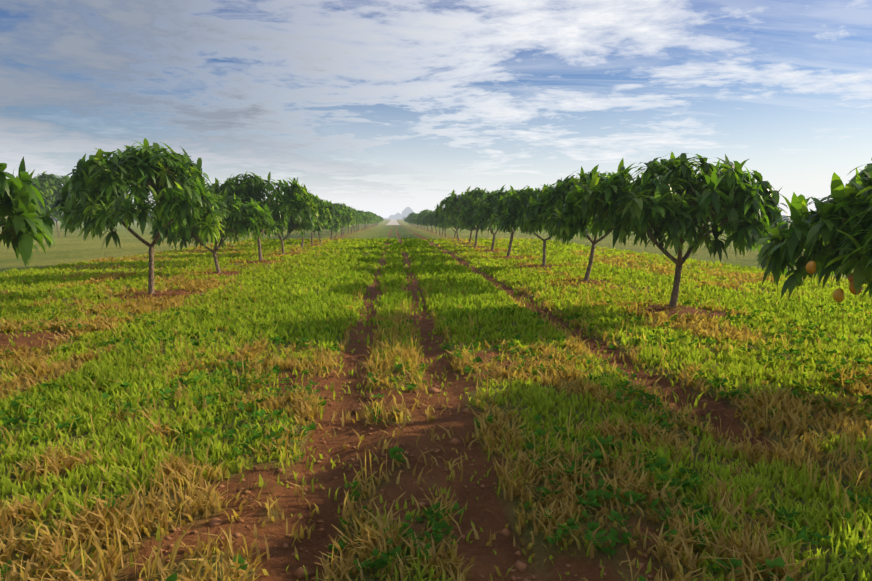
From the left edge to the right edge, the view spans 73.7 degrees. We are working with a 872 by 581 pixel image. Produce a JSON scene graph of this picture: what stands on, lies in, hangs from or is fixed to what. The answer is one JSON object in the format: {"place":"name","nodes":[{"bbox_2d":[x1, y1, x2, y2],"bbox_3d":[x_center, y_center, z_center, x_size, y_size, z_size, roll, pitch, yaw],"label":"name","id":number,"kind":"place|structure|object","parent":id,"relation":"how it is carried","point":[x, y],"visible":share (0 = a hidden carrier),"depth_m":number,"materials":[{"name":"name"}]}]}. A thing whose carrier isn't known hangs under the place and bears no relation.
{"place":"outdoors","nodes":[
{"label":"outdoors","id":0,"kind":"place"},
{"bbox_2d":[383,207,413,218],"bbox_3d":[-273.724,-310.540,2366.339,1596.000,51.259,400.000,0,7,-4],"label":"hill","id":1,"kind":"structure","parent":0,"point":[406,211],"depth_m":2177.94,"materials":[{"name":"white"}]},
{"bbox_2d":[0,237,871,580],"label":"grass","id":2,"kind":"structure","parent":0,"point":[314,313],"depth_m":5.43,"materials":[{"name":"green plant"}]},
{"bbox_2d":[0,219,871,580],"bbox_3d":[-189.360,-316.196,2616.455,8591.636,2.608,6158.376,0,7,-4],"label":"ground","id":3,"kind":"structure","parent":0,"point":[68,247],"depth_m":4.21,"materials":[{"name":"soil"}]},
{"bbox_2d":[0,156,69,266],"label":"mango tree","id":4,"kind":"object","parent":3,"relation":"on","point":[23,225],"visible":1,"depth_m":7.13,"materials":[{"name":"green plant"}]},
{"bbox_2d":[31,171,75,236],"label":"mango tree","id":5,"kind":"object","parent":3,"relation":"on","point":[51,184],"visible":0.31,"depth_m":54.91,"materials":[{"name":"green plant"}]},
{"bbox_2d":[45,138,230,294],"bbox_3d":[-5.863,-1.443,11.950,3.633,3.274,4.355,-3,11,-33],"label":"mango tree","id":6,"kind":"object","parent":3,"relation":"on","point":[173,183],"visible":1,"depth_m":11.12,"materials":[{"name":"green plant"}]},
{"bbox_2d":[149,193,282,272],"bbox_3d":[-6.565,-1.717,17.342,3.622,2.562,2.758,-5,8,-34],"label":"mango tree","id":7,"kind":"object","parent":3,"relation":"on","point":[252,217],"visible":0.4,"depth_m":17.03,"materials":[{"name":"green plant"}]},
{"bbox_2d":[206,172,319,260],"bbox_3d":[-6.701,-2.790,22.216,4.762,3.474,3.492,-4,5,-8],"label":"mango tree","id":8,"kind":"object","parent":3,"relation":"on","point":[288,202],"visible":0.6,"depth_m":21.29,"materials":[{"name":"green plant"}]},
{"bbox_2d":[244,209,323,253],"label":"mango tree","id":9,"kind":"object","parent":3,"relation":"on","point":[292,225],"visible":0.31,"depth_m":26.61,"materials":[{"name":"green plant"}]},
{"bbox_2d":[300,193,335,247],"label":"mango tree","id":10,"kind":"object","parent":3,"relation":"on","point":[325,208],"visible":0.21,"depth_m":32.27,"materials":[{"name":"green plant"}]},
{"bbox_2d":[311,217,332,244],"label":"mango tree","id":11,"kind":"object","parent":3,"relation":"on","point":[327,225],"visible":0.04,"depth_m":37.28,"materials":[{"name":"green plant"}]},
{"bbox_2d":[305,215,341,241],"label":"mango tree","id":12,"kind":"object","parent":3,"relation":"on","point":[336,225],"visible":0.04,"depth_m":41.13,"materials":[{"name":"green plant"}]},
{"bbox_2d":[331,203,352,237],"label":"mango tree","id":13,"kind":"object","parent":3,"relation":"on","point":[344,206],"visible":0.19,"depth_m":50.86,"materials":[{"name":"green plant"}]},
{"bbox_2d":[331,206,356,238],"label":"mango tree","id":14,"kind":"object","parent":3,"relation":"on","point":[348,218],"visible":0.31,"depth_m":46.91,"materials":[{"name":"green plant"}]},
{"bbox_2d":[340,207,358,235],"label":"mango tree","id":15,"kind":"object","parent":3,"relation":"on","point":[357,222],"visible":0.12,"depth_m":56.36,"materials":[{"name":"green plant"}]},
{"bbox_2d":[342,206,359,234],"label":"mango tree","id":16,"kind":"object","parent":3,"relation":"on","point":[355,223],"depth_m":61.80,"materials":[{"name":"green plant"}]},
{"bbox_2d":[348,210,360,233],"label":"mango tree","id":17,"kind":"object","parent":3,"relation":"on","point":[358,214],"visible":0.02,"depth_m":66.50,"materials":[{"name":"green plant"}]},
{"bbox_2d":[351,209,363,232],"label":"mango tree","id":18,"kind":"object","parent":3,"relation":"on","point":[362,220],"visible":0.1,"depth_m":72.13,"materials":[{"name":"green plant"}]},
{"bbox_2d":[351,212,369,231],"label":"mango tree","id":19,"kind":"object","parent":3,"relation":"on","point":[366,217],"visible":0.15,"depth_m":76.88,"materials":[{"name":"green plant"}]},
{"bbox_2d":[15,296,776,580],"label":"soil clods","id":20,"kind":"object","parent":3,"relation":"on","point":[519,565],"visible":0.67,"depth_m":3.66,"materials":[{"name":"brown soil"}]},
{"bbox_2d":[406,212,416,226],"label":"mango tree","id":21,"kind":"object","parent":3,"relation":"on","point":[411,214],"visible":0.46,"depth_m":142.68,"materials":[{"name":"green plant"}]},
{"bbox_2d":[413,216,424,229],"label":"mango tree","id":22,"kind":"object","parent":3,"relation":"on","point":[415,220],"visible":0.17,"depth_m":93.96,"materials":[{"name":"green plant"}]},
{"bbox_2d":[51,213,789,220],"bbox_3d":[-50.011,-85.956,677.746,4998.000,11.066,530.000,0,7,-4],"label":"tree line","id":23,"kind":"object","parent":3,"relation":"on","point":[787,218],"visible":0.02,"depth_m":513.53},
{"bbox_2d":[417,210,432,230],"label":"mango tree","id":24,"kind":"object","parent":3,"relation":"on","point":[421,215],"visible":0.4,"depth_m":83.85,"materials":[{"name":"green plant"}]},
{"bbox_2d":[423,212,436,232],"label":"mango tree","id":25,"kind":"object","parent":3,"relation":"on","point":[424,221],"depth_m":68.91,"materials":[{"name":"green plant"}]},
{"bbox_2d":[425,209,442,235],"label":"mango tree","id":26,"kind":"object","parent":3,"relation":"on","point":[430,219],"visible":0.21,"depth_m":58.54,"materials":[{"name":"green plant"}]},
{"bbox_2d":[0,299,871,580],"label":"weeds","id":27,"kind":"object","parent":3,"relation":"on","point":[438,526],"visible":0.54,"depth_m":4.44,"materials":[{"name":"green plant"}]},
{"bbox_2d":[0,281,871,580],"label":"dry stalks","id":28,"kind":"object","parent":3,"relation":"on","point":[394,329],"visible":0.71,"depth_m":3.94,"materials":[{"name":"yellow plant"}]},
{"bbox_2d":[15,243,869,435],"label":"fallen leaves","id":29,"kind":"object","parent":3,"relation":"on","point":[653,308],"visible":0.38,"depth_m":10.30,"materials":[{"name":"brown plant"}]},
{"bbox_2d":[433,215,459,236],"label":"mango tree","id":30,"kind":"object","parent":3,"relation":"on","point":[435,223],"visible":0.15,"depth_m":54.19,"materials":[{"name":"green plant"}]},
{"bbox_2d":[438,207,459,240],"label":"mango tree","id":31,"kind":"object","parent":3,"relation":"on","point":[442,220],"visible":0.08,"depth_m":44.07,"materials":[{"name":"green plant"}]},
{"bbox_2d":[437,223,467,238],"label":"mango tree","id":32,"kind":"object","parent":3,"relation":"on","point":[439,224],"visible":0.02,"depth_m":49.85,"materials":[{"name":"green plant"}]},
{"bbox_2d":[433,186,496,245],"bbox_3d":[2.421,-4.425,34.940,5.289,3.655,3.862,0,7,2],"label":"mango tree","id":33,"kind":"object","parent":3,"relation":"on","point":[453,202],"visible":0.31,"depth_m":34.38,"materials":[{"name":"green plant"}]},
{"bbox_2d":[445,206,487,242],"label":"mango tree","id":34,"kind":"object","parent":3,"relation":"on","point":[454,221],"visible":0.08,"depth_m":39.39,"materials":[{"name":"green plant"}]},
{"bbox_2d":[456,190,510,249],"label":"mango tree","id":35,"kind":"object","parent":3,"relation":"on","point":[466,221],"visible":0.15,"depth_m":29.05,"materials":[{"name":"green plant"}]},
{"bbox_2d":[472,185,529,256],"bbox_3d":[3.265,-2.918,24.870,3.441,3.098,4.279,7,7,27],"label":"mango tree","id":36,"kind":"object","parent":3,"relation":"on","point":[486,211],"visible":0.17,"depth_m":24.43,"materials":[{"name":"green plant"}]},
{"bbox_2d":[487,184,591,265],"bbox_3d":[3.669,-2.198,19.965,4.275,2.878,2.961,4,8,31],"label":"mango tree","id":37,"kind":"object","parent":3,"relation":"on","point":[514,204],"visible":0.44,"depth_m":19.85,"materials":[{"name":"green plant"}]},
{"bbox_2d":[522,172,640,279],"bbox_3d":[3.676,-1.642,15.124,3.033,2.898,3.657,-3,7,-25],"label":"mango tree","id":38,"kind":"object","parent":3,"relation":"on","point":[540,210],"visible":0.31,"depth_m":14.53,"materials":[{"name":"green plant"}]},
{"bbox_2d":[548,152,788,307],"bbox_3d":[4.136,-1.029,10.111,4.217,2.868,3.092,-1,6,-17],"label":"mango tree","id":39,"kind":"object","parent":3,"relation":"on","point":[671,197],"visible":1,"depth_m":9.52,"materials":[{"name":"green plant"}]},
{"bbox_2d":[752,159,871,303],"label":"mango tree","id":40,"kind":"object","parent":3,"relation":"on","point":[841,219],"visible":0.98,"depth_m":5.43,"materials":[{"name":"green plant"}]},
{"bbox_2d":[806,225,861,301],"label":"mangoes","id":41,"kind":"object","parent":40,"relation":"attached to","point":[838,294],"visible":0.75,"depth_m":4.98,"materials":[{"name":"food"}]},
{"bbox_2d":[0,0,871,217],"label":"sky","id":42,"kind":"structure","parent":0,"point":[383,108],"materials":[{"name":"blue"}]}
]}

